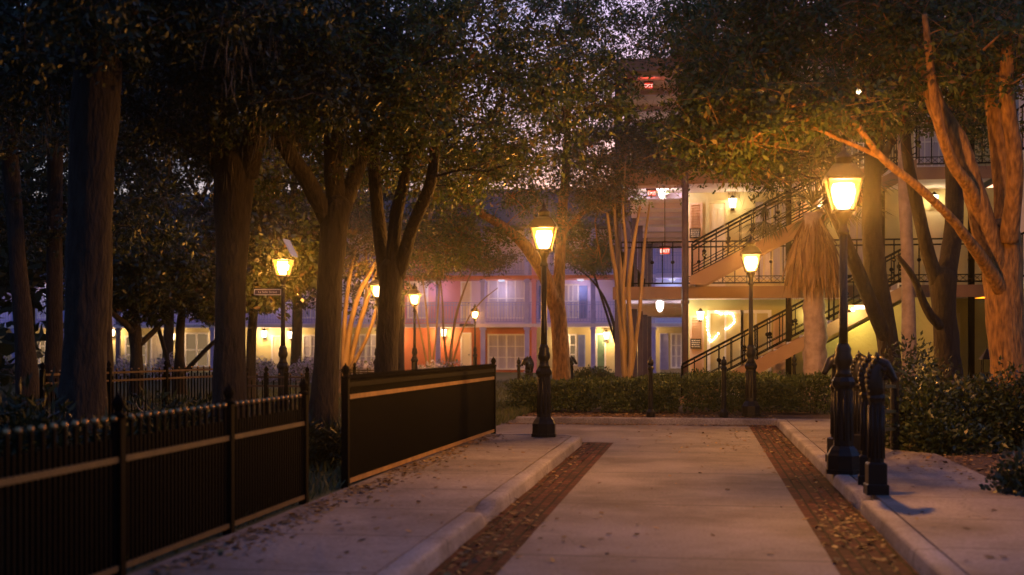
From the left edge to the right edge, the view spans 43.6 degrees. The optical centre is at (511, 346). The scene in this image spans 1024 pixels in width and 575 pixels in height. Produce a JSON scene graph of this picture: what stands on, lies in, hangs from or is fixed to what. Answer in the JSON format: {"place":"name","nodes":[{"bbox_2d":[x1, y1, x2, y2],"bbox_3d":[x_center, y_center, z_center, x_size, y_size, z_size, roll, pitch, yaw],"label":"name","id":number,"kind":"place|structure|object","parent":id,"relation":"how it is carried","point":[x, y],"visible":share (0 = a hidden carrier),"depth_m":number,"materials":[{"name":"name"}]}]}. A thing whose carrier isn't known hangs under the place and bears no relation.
{"place":"outdoors","nodes":[
{"label":"outdoors","id":0,"kind":"place"},
{"bbox_2d":[1,441,403,574],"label":"park ground","id":1,"kind":"structure","parent":0,"point":[143,565],"depth_m":9.57,"materials":[{"name":"brown soil"}]},
{"bbox_2d":[0,364,91,503],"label":"park plant","id":2,"kind":"object","parent":1,"relation":"on","point":[23,421],"visible":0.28,"depth_m":11.41,"materials":[{"name":"green plant"}]},
{"bbox_2d":[39,404,145,468],"bbox_3d":[-4.086,1.097,12.805,1.387,1.037,1.155,0,0,29],"label":"park plant","id":3,"kind":"object","parent":1,"relation":"on","point":[108,429],"visible":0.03,"depth_m":12.70,"materials":[{"name":"green plant"}]},
{"bbox_2d":[123,385,221,431],"bbox_3d":[-4.241,1.026,15.216,1.584,1.170,1.626,0,0,39],"label":"park plant","id":4,"kind":"object","parent":1,"relation":"on","point":[159,409],"visible":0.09,"depth_m":15.08,"materials":[{"name":"green plant"}]},
{"bbox_2d":[139,388,211,423],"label":"park plant","id":5,"kind":"object","parent":1,"relation":"on","point":[194,401],"visible":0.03,"depth_m":16.93,"materials":[{"name":"green plant"}]},
{"bbox_2d":[0,0,365,443],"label":"oak tree","id":6,"kind":"object","parent":1,"relation":"on","point":[98,31],"visible":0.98,"depth_m":13.38,"materials":[{"name":"brown plant"}]},
{"bbox_2d":[0,0,439,421],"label":"oak tree","id":7,"kind":"object","parent":1,"relation":"on","point":[234,175],"visible":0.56,"depth_m":15.89,"materials":[{"name":"green plant"}]},
{"bbox_2d":[1,397,536,574],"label":"grass","id":8,"kind":"structure","parent":1,"relation":"on","point":[330,475],"depth_m":13.52,"materials":[{"name":"green plant"}]},
{"bbox_2d":[275,403,331,472],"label":"park plant","id":9,"kind":"object","parent":1,"relation":"on","point":[313,438],"visible":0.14,"depth_m":14.22,"materials":[{"name":"green plant"}]},
{"bbox_2d":[311,416,340,471],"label":"park plant","id":10,"kind":"object","parent":1,"relation":"on","point":[332,452],"visible":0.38,"depth_m":14.44,"materials":[{"name":"green plant"}]},
{"bbox_2d":[165,0,496,440],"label":"oak tree","id":11,"kind":"object","parent":1,"relation":"on","point":[332,207],"visible":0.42,"depth_m":17.02,"materials":[{"name":"green plant"}]},
{"bbox_2d":[129,435,570,574],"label":"sidewalk","id":12,"kind":"structure","parent":0,"point":[328,539],"depth_m":10.15,"materials":[{"name":"concrete"}]},
{"bbox_2d":[0,377,308,574],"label":"iron fence","id":13,"kind":"object","parent":12,"relation":"on","point":[107,506],"visible":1,"depth_m":8.05,"materials":[{"name":"brown metal"}]},
{"bbox_2d":[341,356,496,488],"bbox_3d":[-0.963,0.830,16.388,0.100,1.340,7.853,0,0,10],"label":"iron fence","id":14,"kind":"object","parent":12,"relation":"on","point":[391,419],"visible":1,"depth_m":14.94,"materials":[{"name":"brown metal"}]},
{"bbox_2d":[529,202,558,437],"bbox_3d":[0.489,-0.418,19.550,0.410,3.600,0.410,0,0,8],"label":"street lamp","id":15,"kind":"object","parent":12,"relation":"on","point":[543,424],"visible":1,"depth_m":19.47,"materials":[{"name":"black metal"}]},
{"bbox_2d":[0,371,798,405],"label":"lawn","id":16,"kind":"structure","parent":0,"point":[503,376],"depth_m":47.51,"materials":[{"name":"green plant"}]},
{"bbox_2d":[0,33,163,332],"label":"background tree","id":17,"kind":"object","parent":16,"relation":"on","point":[4,279],"visible":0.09,"depth_m":50.23,"materials":[{"name":"green plant"}]},
{"bbox_2d":[63,213,212,395],"bbox_3d":[-11.094,-1.306,37.792,4.215,5.712,5.159,0,0,-36],"label":"magnolia tree","id":18,"kind":"object","parent":16,"relation":"on","point":[135,288],"visible":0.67,"depth_m":37.10,"materials":[{"name":"green plant"}]},
{"bbox_2d":[39,51,286,372],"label":"background tree","id":19,"kind":"object","parent":16,"relation":"on","point":[168,333],"visible":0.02,"depth_m":55.80,"materials":[{"name":"green plant"}]},
{"bbox_2d":[126,209,215,393],"bbox_3d":[-9.986,-1.341,39.068,4.668,5.782,4.592,0,0,8],"label":"magnolia tree","id":20,"kind":"object","parent":16,"relation":"on","point":[202,308],"visible":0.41,"depth_m":38.07,"materials":[{"name":"green plant"}]},
{"bbox_2d":[146,107,300,225],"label":"background tree","id":21,"kind":"object","parent":16,"relation":"on","point":[188,213],"depth_m":61.89,"materials":[{"name":"green plant"}]},
{"bbox_2d":[256,356,277,381],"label":"flowering shrub","id":22,"kind":"object","parent":16,"relation":"on","point":[260,369],"visible":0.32,"depth_m":51.89,"materials":[{"name":"white plant"}]},
{"bbox_2d":[179,120,397,379],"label":"background tree","id":23,"kind":"object","parent":16,"relation":"on","point":[296,338],"visible":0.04,"depth_m":52.37,"materials":[{"name":"green plant"}]},
{"bbox_2d":[277,355,313,382],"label":"flowering shrub","id":24,"kind":"object","parent":16,"relation":"on","point":[303,364],"visible":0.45,"depth_m":51.63,"materials":[{"name":"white plant"}]},
{"bbox_2d":[293,176,411,393],"bbox_3d":[-4.877,-2.145,39.196,3.464,7.416,5.840,0,0,-15],"label":"crape myrtle","id":25,"kind":"object","parent":16,"relation":"on","point":[348,351],"visible":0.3,"depth_m":38.92,"materials":[{"name":"brown plant"}]},
{"bbox_2d":[342,141,483,370],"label":"background tree","id":26,"kind":"object","parent":16,"relation":"on","point":[401,338],"visible":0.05,"depth_m":59.74,"materials":[{"name":"green plant"}]},
{"bbox_2d":[407,282,421,369],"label":"street lamp","id":27,"kind":"object","parent":16,"relation":"on","point":[414,290],"visible":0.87,"depth_m":42.94,"materials":[{"name":"black metal"}]},
{"bbox_2d":[386,211,470,365],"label":"crape myrtle","id":28,"kind":"object","parent":16,"relation":"on","point":[419,247],"visible":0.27,"depth_m":46.97,"materials":[{"name":"green plant"}]},
{"bbox_2d":[407,230,527,366],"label":"crape myrtle","id":29,"kind":"object","parent":16,"relation":"on","point":[504,259],"visible":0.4,"depth_m":49.61,"materials":[{"name":"green plant"}]},
{"bbox_2d":[401,0,763,392],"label":"oak tree","id":30,"kind":"object","parent":16,"relation":"on","point":[455,233],"visible":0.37,"depth_m":32.90,"materials":[{"name":"green plant"}]},
{"bbox_2d":[532,208,637,343],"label":"crape myrtle","id":31,"kind":"object","parent":16,"relation":"on","point":[581,267],"visible":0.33,"depth_m":51.94,"materials":[{"name":"leaf"},{"name":"smooth pale bark"}]},
{"bbox_2d":[573,365,614,379],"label":"round bush","id":32,"kind":"object","parent":16,"relation":"on","point":[586,371],"visible":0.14,"depth_m":43.72,"materials":[{"name":"green plant"}]},
{"bbox_2d":[613,57,681,394],"bbox_3d":[5.209,-3.005,44.485,1.903,9.010,22.460,0,0,8],"label":"breezeway","id":33,"kind":"object","parent":16,"relation":"on","point":[671,297],"visible":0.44,"depth_m":38.58,"materials":[{"name":"paint"}]},
{"bbox_2d":[680,249,933,404],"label":"staircase","id":34,"kind":"structure","parent":16,"relation":"on","point":[862,338],"depth_m":31.30,"materials":[{"name":"beige paint"}]},
{"bbox_2d":[671,41,993,400],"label":"gallery building","id":35,"kind":"structure","parent":16,"relation":"on","point":[705,210],"depth_m":34.87,"materials":[{"name":"yellow paint"}]},
{"bbox_2d":[706,200,728,285],"bbox_3d":[5.691,-2.798,35.505,0.629,2.516,0.130,0,0,8],"label":"door","id":36,"kind":"structure","parent":35,"relation":"in","point":[717,211],"depth_m":35.52,"materials":[{"name":"beige paint"}]},
{"bbox_2d":[707,310,743,394],"bbox_3d":[5.913,0.196,35.478,0.998,2.388,0.120,0,0,8],"label":"window","id":37,"kind":"structure","parent":35,"relation":"in","point":[717,323],"depth_m":35.49,"materials":[{"name":"glass"}]},
{"bbox_2d":[744,310,770,378],"bbox_3d":[6.739,0.196,35.356,0.837,2.388,0.120,0,0,8],"label":"window","id":38,"kind":"structure","parent":35,"relation":"in","point":[758,315],"depth_m":35.35,"materials":[{"name":"glass"}]},
{"bbox_2d":[752,198,792,281],"bbox_3d":[7.177,-2.913,35.292,1.105,2.326,0.120,0,0,8],"label":"window","id":39,"kind":"structure","parent":35,"relation":"in","point":[777,254],"depth_m":35.30,"materials":[{"name":"beige paint"}]},
{"bbox_2d":[690,126,917,286],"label":"staircase","id":40,"kind":"structure","parent":35,"relation":"attached to","point":[717,270],"depth_m":31.77,"materials":[{"name":"beige paint"}]},
{"bbox_2d":[847,204,863,280],"bbox_3d":[9.612,-2.815,34.935,0.935,2.130,0.120,0,0,8],"label":"window","id":41,"kind":"structure","parent":35,"relation":"in","point":[855,232],"depth_m":34.98,"materials":[{"name":"beige paint"}]},
{"bbox_2d":[914,103,944,166],"bbox_3d":[11.373,-5.870,34.677,0.924,2.180,0.120,0,0,8],"label":"window","id":42,"kind":"structure","parent":35,"relation":"in","point":[925,150],"depth_m":34.69,"materials":[{"name":"black glass"}]},
{"bbox_2d":[921,207,944,284],"bbox_3d":[11.449,-2.660,34.681,0.700,2.240,0.090,0,0,8],"label":"door","id":43,"kind":"structure","parent":35,"relation":"in","point":[936,222],"depth_m":34.67,"materials":[{"name":"beige paint"}]},
{"bbox_2d":[52,419,759,443],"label":"cross road","id":44,"kind":"structure","parent":0,"point":[611,433],"depth_m":22.23,"materials":[{"name":"concrete"}]},
{"bbox_2d":[0,12,209,375],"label":"park tree","id":45,"kind":"object","parent":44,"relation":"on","point":[124,218],"visible":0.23,"depth_m":25.06,"materials":[{"name":"green plant"}]},
{"bbox_2d":[1,401,829,418],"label":"planting bed","id":46,"kind":"object","parent":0,"point":[802,414],"visible":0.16,"depth_m":26.61,"materials":[{"name":"soil"}]},
{"bbox_2d":[0,4,139,407],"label":"park tree","id":47,"kind":"object","parent":46,"relation":"on","point":[17,240],"visible":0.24,"depth_m":28.86,"materials":[{"name":"brown plant"}]},
{"bbox_2d":[0,17,158,403],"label":"park tree","id":48,"kind":"object","parent":46,"relation":"on","point":[54,179],"visible":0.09,"depth_m":29.85,"materials":[{"name":"brown plant"}]},
{"bbox_2d":[39,360,212,421],"bbox_3d":[-6.724,0.870,23.050,0.099,1.260,5.440,0,0,17],"label":"iron fence","id":49,"kind":"object","parent":46,"relation":"on","point":[165,378],"visible":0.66,"depth_m":23.15,"materials":[{"name":"brown metal"}]},
{"bbox_2d":[188,150,357,406],"bbox_3d":[-5.669,-1.559,28.856,4.713,6.226,3.115,0,0,29],"label":"magnolia tree","id":50,"kind":"object","parent":46,"relation":"on","point":[266,241],"visible":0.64,"depth_m":28.21,"materials":[{"name":"green plant"}]},
{"bbox_2d":[246,366,309,415],"bbox_3d":[-4.492,0.935,24.400,1.401,1.130,0.099,0,0,18],"label":"iron fence","id":51,"kind":"object","parent":46,"relation":"on","point":[266,377],"visible":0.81,"depth_m":24.37,"materials":[{"name":"brown metal"}]},
{"bbox_2d":[271,239,297,411],"bbox_3d":[-4.690,-0.401,26.395,0.463,3.602,0.400,0,0,8],"label":"street lamp","id":52,"kind":"object","parent":46,"relation":"on","point":[282,364],"visible":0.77,"depth_m":26.35,"materials":[{"name":"black metal"}]},
{"bbox_2d":[504,374,602,412],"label":"hedge","id":53,"kind":"object","parent":46,"relation":"on","point":[525,387],"visible":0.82,"depth_m":26.89,"materials":[{"name":"green plant"}]},
{"bbox_2d":[530,103,704,377],"bbox_3d":[2.485,-1.993,29.206,3.914,7.093,3.985,0,0,31],"label":"crape myrtle","id":54,"kind":"object","parent":46,"relation":"on","point":[603,199],"visible":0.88,"depth_m":29.00,"materials":[{"name":"green plant"}]},
{"bbox_2d":[597,372,681,412],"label":"hedge","id":55,"kind":"object","parent":46,"relation":"on","point":[628,392],"visible":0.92,"depth_m":26.57,"materials":[{"name":"green plant"}]},
{"bbox_2d":[646,356,654,417],"bbox_3d":[2.708,0.790,25.000,0.170,1.200,0.170,0,0,8],"label":"bollard","id":56,"kind":"object","parent":46,"relation":"on","point":[650,412],"visible":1,"depth_m":24.96,"materials":[{"name":"black metal"}]},
{"bbox_2d":[720,356,727,417],"bbox_3d":[4.139,0.790,25.000,0.170,1.200,0.170,0,0,8],"label":"bollard","id":57,"kind":"object","parent":46,"relation":"on","point":[723,412],"visible":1,"depth_m":24.96,"materials":[{"name":"black metal"}]},
{"bbox_2d":[740,235,761,416],"bbox_3d":[4.723,-0.418,25.300,0.410,3.600,0.410,0,0,8],"label":"street lamp","id":58,"kind":"object","parent":46,"relation":"on","point":[750,407],"visible":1,"depth_m":25.22,"materials":[{"name":"black metal"}]},
{"bbox_2d":[679,368,830,414],"bbox_3d":[5.223,0.937,27.372,3.262,0.996,2.860,0,0,8],"label":"hedge","id":59,"kind":"object","parent":46,"relation":"on","point":[768,389],"visible":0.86,"depth_m":26.37,"materials":[{"name":"green plant"}]},
{"bbox_2d":[737,132,898,405],"bbox_3d":[7.208,-1.904,30.196,3.876,6.714,4.222,0,0,-44],"label":"palm tree","id":60,"kind":"object","parent":46,"relation":"on","point":[811,269],"visible":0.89,"depth_m":29.75,"materials":[{"name":"brown plant"}]},
{"bbox_2d":[14,0,992,297],"label":"sky","id":61,"kind":"structure","parent":0,"point":[627,38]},
{"bbox_2d":[496,443,839,574],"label":"road","id":62,"kind":"structure","parent":0,"point":[688,510],"depth_m":10.89,"materials":[{"name":"concrete"}]},
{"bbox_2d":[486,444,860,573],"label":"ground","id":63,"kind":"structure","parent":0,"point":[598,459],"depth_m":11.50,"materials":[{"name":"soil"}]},
{"bbox_2d":[0,198,64,369],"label":"townhouse","id":64,"kind":"structure","parent":63,"relation":"on","point":[5,318],"depth_m":76.88,"materials":[{"name":"blue paint"}]},
{"bbox_2d":[0,129,67,385],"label":"treeline","id":65,"kind":"object","parent":63,"relation":"on","point":[7,346],"visible":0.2,"depth_m":47.81,"materials":[{"name":"green plant"}]},
{"bbox_2d":[112,195,214,371],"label":"townhouse","id":66,"kind":"structure","parent":63,"relation":"on","point":[198,339],"depth_m":75.53,"materials":[{"name":"beige paint"}]},
{"bbox_2d":[150,334,162,369],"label":"door","id":67,"kind":"structure","parent":66,"relation":"in","point":[155,346],"depth_m":75.84,"materials":[{"name":"white paint"}]},
{"bbox_2d":[184,333,208,366],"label":"window","id":68,"kind":"structure","parent":66,"relation":"in","point":[195,343],"depth_m":75.45,"materials":[{"name":"white glass"}]},
{"bbox_2d":[245,200,316,371],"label":"townhouse","id":69,"kind":"structure","parent":63,"relation":"on","point":[268,339],"depth_m":74.67,"materials":[{"name":"beige paint"}]},
{"bbox_2d":[303,335,314,365],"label":"window","id":70,"kind":"structure","parent":69,"relation":"in","point":[308,340],"depth_m":74.48,"materials":[{"name":"white glass"}]},
{"bbox_2d":[339,191,412,369],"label":"townhouse","id":71,"kind":"structure","parent":63,"relation":"on","point":[367,354],"depth_m":73.96,"materials":[{"name":"beige paint"}]},
{"bbox_2d":[352,334,375,367],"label":"window","id":72,"kind":"structure","parent":71,"relation":"in","point":[369,349],"depth_m":73.97,"materials":[{"name":"white glass"}]},
{"bbox_2d":[15,413,776,425],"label":"kerb","id":73,"kind":"structure","parent":63,"relation":"on","point":[662,421],"depth_m":24.48,"materials":[{"name":"concrete"}]},
{"bbox_2d":[401,194,477,369],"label":"townhouse","id":74,"kind":"structure","parent":63,"relation":"on","point":[452,296],"depth_m":73.27,"materials":[{"name":"paint"}]},
{"bbox_2d":[407,281,427,318],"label":"window","id":75,"kind":"structure","parent":74,"relation":"in","point":[409,308],"depth_m":73.52,"materials":[{"name":"glass"}]},
{"bbox_2d":[460,332,471,365],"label":"door","id":76,"kind":"structure","parent":74,"relation":"in","point":[466,338],"depth_m":73.11,"materials":[{"name":"white paint"}]},
{"bbox_2d":[460,281,471,320],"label":"door","id":77,"kind":"structure","parent":74,"relation":"in","point":[467,297],"depth_m":73.11,"materials":[{"name":"white paint"}]},
{"bbox_2d":[282,0,656,372],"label":"oak tree","id":78,"kind":"object","parent":63,"relation":"on","point":[393,254],"visible":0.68,"depth_m":16.49,"materials":[{"name":"green plant"}]},
{"bbox_2d":[375,434,581,574],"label":"kerb","id":79,"kind":"structure","parent":63,"relation":"on","point":[430,554],"depth_m":10.31,"materials":[{"name":"concrete"}]},
{"bbox_2d":[465,188,544,372],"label":"townhouse","id":80,"kind":"structure","parent":63,"relation":"on","point":[506,333],"depth_m":72.70,"materials":[{"name":"paint"}]},
{"bbox_2d":[488,334,524,369],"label":"window","id":81,"kind":"structure","parent":80,"relation":"in","point":[506,349],"depth_m":72.77,"materials":[{"name":"white glass"}]},
{"bbox_2d":[488,280,524,318],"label":"window","id":82,"kind":"structure","parent":80,"relation":"in","point":[509,291],"depth_m":72.77,"materials":[{"name":"white paint"}]},
{"bbox_2d":[428,442,612,574],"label":"brick gutter","id":83,"kind":"object","parent":63,"relation":"on","point":[546,502],"visible":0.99,"depth_m":11.11,"materials":[{"name":"brown brick"}]},
{"bbox_2d":[533,188,623,372],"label":"townhouse","id":84,"kind":"structure","parent":63,"relation":"on","point":[591,342],"depth_m":72.06,"materials":[{"name":"blue paint"}]},
{"bbox_2d":[565,284,578,317],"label":"window","id":85,"kind":"structure","parent":84,"relation":"in","point":[571,291],"depth_m":72.24,"materials":[{"name":"white paint"}]},
{"bbox_2d":[596,333,605,369],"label":"door","id":86,"kind":"structure","parent":84,"relation":"in","point":[600,340],"depth_m":71.99,"materials":[{"name":"white paint"}]},
{"bbox_2d":[631,218,681,372],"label":"townhouse","id":87,"kind":"structure","parent":63,"relation":"on","point":[666,345],"depth_m":71.42,"materials":[{"name":"blue paint"}]},
{"bbox_2d":[670,333,681,367],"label":"window","id":88,"kind":"structure","parent":87,"relation":"in","point":[675,338],"depth_m":71.38,"materials":[{"name":"white glass"}]},
{"bbox_2d":[623,0,1023,437],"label":"oak tree","id":89,"kind":"object","parent":63,"relation":"on","point":[733,129],"visible":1,"depth_m":17.48,"materials":[{"name":"green plant"}]},
{"bbox_2d":[682,0,977,420],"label":"oak tree","id":90,"kind":"object","parent":63,"relation":"on","point":[870,278],"visible":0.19,"depth_m":23.31,"materials":[{"name":"green plant"}]},
{"bbox_2d":[749,425,918,574],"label":"brick gutter","id":91,"kind":"object","parent":63,"relation":"on","point":[798,488],"visible":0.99,"depth_m":11.26,"materials":[{"name":"brown brick"}]},
{"bbox_2d":[136,412,1023,574],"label":"fallen leaves","id":92,"kind":"object","parent":91,"relation":"on","point":[836,559],"visible":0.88,"depth_m":11.48,"materials":[{"name":"brown plant"}]},
{"bbox_2d":[776,419,966,574],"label":"kerb","id":93,"kind":"structure","parent":63,"relation":"on","point":[916,551],"depth_m":10.28,"materials":[{"name":"concrete"}]},
{"bbox_2d":[822,142,864,474],"bbox_3d":[3.599,-0.418,13.900,0.410,3.600,0.410,0,0,8],"label":"street lamp","id":94,"kind":"object","parent":93,"relation":"on","point":[843,454],"visible":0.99,"depth_m":13.82,"materials":[{"name":"black metal"}]},
{"bbox_2d":[1016,74,1023,292],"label":"blue wing","id":95,"kind":"structure","parent":63,"relation":"on","point":[1019,105],"depth_m":30.11,"materials":[{"name":"blue paint"}]},
{"bbox_2d":[785,419,1023,574],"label":"sidewalk","id":96,"kind":"structure","parent":0,"point":[948,506],"depth_m":10.88,"materials":[{"name":"concrete"}]},
{"bbox_2d":[822,351,836,461],"bbox_3d":[3.812,0.717,15.188,0.298,1.330,0.200,0,0,-15],"label":"hitching post","id":97,"kind":"object","parent":96,"relation":"on","point":[829,364],"visible":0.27,"depth_m":15.16,"materials":[{"name":"black metal"}]},
{"bbox_2d":[850,350,865,453],"bbox_3d":[4.322,0.717,15.792,0.298,1.330,0.200,0,0,10],"label":"hitching post","id":98,"kind":"object","parent":96,"relation":"on","point":[859,358],"visible":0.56,"depth_m":15.74,"materials":[{"name":"black metal"}]},
{"bbox_2d":[858,351,888,485],"bbox_3d":[3.595,0.717,12.738,0.298,1.330,0.200,0,0,15],"label":"hitching post","id":99,"kind":"object","parent":96,"relation":"on","point":[863,458],"visible":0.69,"depth_m":12.70,"materials":[{"name":"black metal"}]},
{"bbox_2d":[863,352,897,494],"bbox_3d":[3.447,0.717,11.946,0.298,1.330,0.200,0,0,5],"label":"hitching post","id":100,"kind":"object","parent":96,"relation":"on","point":[875,483],"visible":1,"depth_m":11.89,"materials":[{"name":"black metal"}]},
{"bbox_2d":[883,372,901,458],"bbox_3d":[4.855,0.885,16.502,0.122,1.070,2.403,0,0,23],"label":"rail fence","id":101,"kind":"object","parent":96,"relation":"on","point":[893,410],"visible":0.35,"depth_m":17.05,"materials":[{"name":"brown metal"}]},
{"bbox_2d":[979,438,1023,495],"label":"shrub","id":102,"kind":"object","parent":96,"relation":"on","point":[1010,481],"visible":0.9,"depth_m":12.00,"materials":[{"name":"green plant"}]},
{"bbox_2d":[830,405,1021,475],"bbox_3d":[24.420,1.465,18.352,37.000,0.130,22.600,0,0,8],"label":"planting bed","id":103,"kind":"object","parent":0,"point":[981,465],"depth_m":15.67,"materials":[{"name":"soil"}]},
{"bbox_2d":[898,102,917,381],"bbox_3d":[8.574,-4.266,29.100,4.642,11.641,3.956,0,0,-29],"label":"tall tree","id":104,"kind":"object","parent":103,"relation":"on","point":[908,320],"visible":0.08,"depth_m":28.88,"materials":[{"name":"brown plant"}]},
{"bbox_2d":[882,330,966,436],"bbox_3d":[6.136,0.627,19.539,1.617,1.760,1.852,0,0,8],"label":"shrub","id":105,"kind":"object","parent":103,"relation":"on","point":[914,349],"visible":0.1,"depth_m":19.58,"materials":[{"name":"green plant"}]},
{"bbox_2d":[885,351,985,450],"bbox_3d":[5.651,0.781,17.425,1.554,1.446,1.740,0,0,8],"label":"shrub","id":106,"kind":"object","parent":103,"relation":"on","point":[934,397],"visible":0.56,"depth_m":17.14,"materials":[{"name":"green plant"}]},
{"bbox_2d":[880,20,1023,396],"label":"oak tree","id":107,"kind":"object","parent":103,"relation":"on","point":[941,315],"visible":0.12,"depth_m":24.77,"materials":[{"name":"brown plant"}]},
{"bbox_2d":[899,409,1009,455],"bbox_3d":[5.797,1.159,16.754,1.419,0.705,0.996,0,0,8],"label":"shrub","id":108,"kind":"object","parent":103,"relation":"on","point":[949,436],"visible":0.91,"depth_m":16.58,"materials":[{"name":"green plant"}]},
{"bbox_2d":[941,370,1023,449],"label":"shrub","id":109,"kind":"object","parent":103,"relation":"on","point":[967,392],"visible":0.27,"depth_m":17.51,"materials":[{"name":"green plant"}]},
{"bbox_2d":[961,355,1023,451],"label":"shrub","id":110,"kind":"object","parent":103,"relation":"on","point":[1013,405],"visible":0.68,"depth_m":17.32,"materials":[{"name":"green plant"}]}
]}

